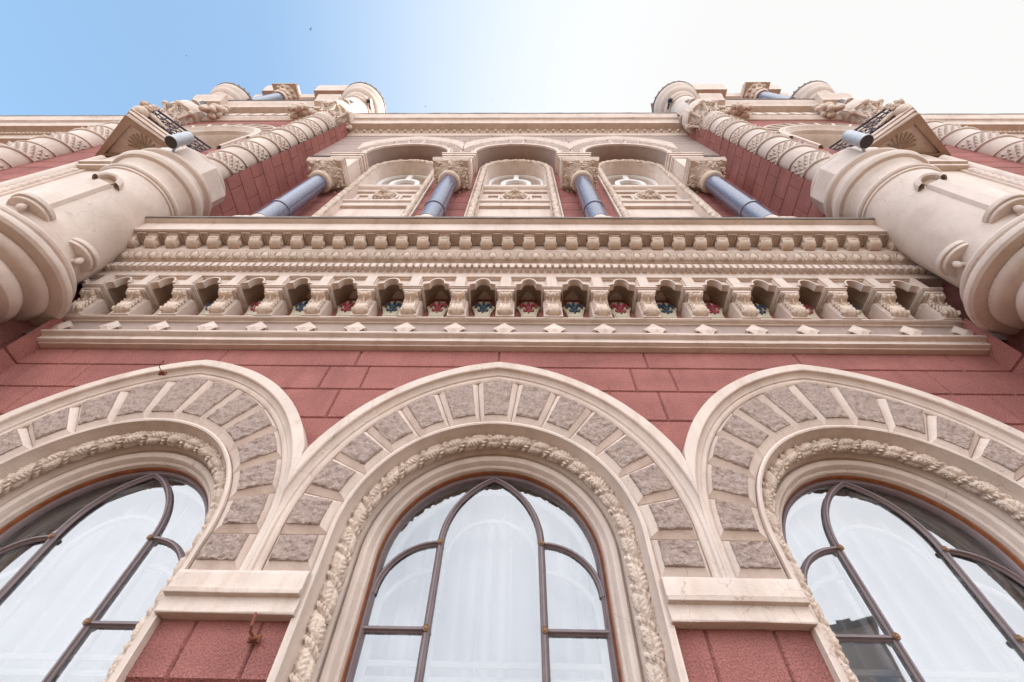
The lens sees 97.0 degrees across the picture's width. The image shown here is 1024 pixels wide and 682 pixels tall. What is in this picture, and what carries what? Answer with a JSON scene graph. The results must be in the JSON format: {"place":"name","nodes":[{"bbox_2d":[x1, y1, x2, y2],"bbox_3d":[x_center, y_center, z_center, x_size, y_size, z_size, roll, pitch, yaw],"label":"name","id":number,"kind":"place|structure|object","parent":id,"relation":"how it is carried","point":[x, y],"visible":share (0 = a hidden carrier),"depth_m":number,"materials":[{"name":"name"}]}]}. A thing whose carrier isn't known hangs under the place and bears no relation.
{"place":"outdoors","nodes":[
{"label":"outdoors","id":0,"kind":"place"},
{"bbox_2d":[0,0,1023,114],"label":"sky","id":1,"kind":"structure","parent":0,"point":[58,57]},
{"label":"pavement","id":2,"kind":"structure","parent":0,"visible":0},
{"bbox_2d":[0,80,1023,681],"bbox_3d":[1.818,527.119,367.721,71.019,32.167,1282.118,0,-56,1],"label":"ornate bank building","id":3,"kind":"structure","parent":2,"relation":"on","point":[378,422],"depth_m":6.32,"materials":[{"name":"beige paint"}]},
{"bbox_2d":[0,467,207,681],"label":"arched window","id":4,"kind":"structure","parent":3,"relation":"in","point":[80,568],"depth_m":5.24,"materials":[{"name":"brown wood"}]},
{"bbox_2d":[0,126,257,201],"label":"pavilion window","id":5,"kind":"structure","parent":3,"relation":"in","point":[217,137],"depth_m":12.90,"materials":[{"name":"beige paint"}]},
{"bbox_2d":[158,360,166,374],"bbox_3d":[-5.030,0.396,6.544,0.096,0.170,0.221,0,-56,1],"label":"iron hook","id":6,"kind":"object","parent":3,"relation":"attached to","point":[161,372],"visible":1,"depth_m":6.50,"materials":[{"name":"brown metal"}]},
{"bbox_2d":[164,131,194,152],"bbox_3d":[-7.842,-4.687,10.743,0.326,0.706,0.470,0,-56,1],"label":"floodlight","id":7,"kind":"object","parent":3,"relation":"attached to","point":[173,142],"visible":0.97,"depth_m":10.52,"materials":[{"name":"metal"}]},
{"bbox_2d":[247,612,261,643],"bbox_3d":[-2.132,2.393,3.776,0.096,0.176,0.227,0,-56,1],"label":"iron hook","id":8,"kind":"object","parent":3,"relation":"attached to","point":[254,638],"visible":1,"depth_m":3.73,"materials":[{"name":"brown metal"}]},
{"bbox_2d":[366,98,371,109],"bbox_3d":[-7.245,-12.049,23.038,0.224,0.296,0.504,0,-56,1],"label":"wall spotlight","id":9,"kind":"object","parent":3,"relation":"attached to","point":[369,101],"depth_m":22.90,"materials":[{"name":"metal"}]},
{"bbox_2d":[312,159,434,216],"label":"upper window","id":10,"kind":"structure","parent":3,"relation":"in","point":[393,187],"depth_m":15.15,"materials":[{"name":"beige paint"}]},
{"bbox_2d":[340,471,623,681],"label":"arched window","id":11,"kind":"structure","parent":3,"relation":"in","point":[486,576],"depth_m":4.97,"materials":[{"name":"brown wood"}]},
{"bbox_2d":[464,159,563,216],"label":"upper window","id":12,"kind":"structure","parent":3,"relation":"in","point":[516,187],"depth_m":15.25,"materials":[{"name":"beige paint"}]},
{"bbox_2d":[598,159,721,216],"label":"upper window","id":13,"kind":"structure","parent":3,"relation":"in","point":[634,188],"depth_m":14.99,"materials":[{"name":"beige paint"}]},
{"bbox_2d":[666,97,672,108],"bbox_3d":[7.529,-11.397,21.740,0.224,0.296,0.504,0,-56,1],"label":"wall spotlight","id":14,"kind":"object","parent":3,"relation":"attached to","point":[669,100],"depth_m":21.60,"materials":[{"name":"metal"}]},
{"bbox_2d":[841,130,873,151],"bbox_3d":[7.590,-4.375,10.005,0.326,0.706,0.470,0,-56,1],"label":"floodlight","id":15,"kind":"object","parent":3,"relation":"attached to","point":[862,141],"visible":0.95,"depth_m":9.78,"materials":[{"name":"metal"}]},
{"bbox_2d":[782,475,1023,681],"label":"arched window","id":16,"kind":"structure","parent":3,"relation":"in","point":[909,588],"depth_m":5.04,"materials":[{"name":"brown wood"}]},
{"bbox_2d":[782,125,1023,193],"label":"pavilion window","id":17,"kind":"structure","parent":3,"relation":"in","point":[820,136],"depth_m":11.95,"materials":[{"name":"beige paint"}]}
]}

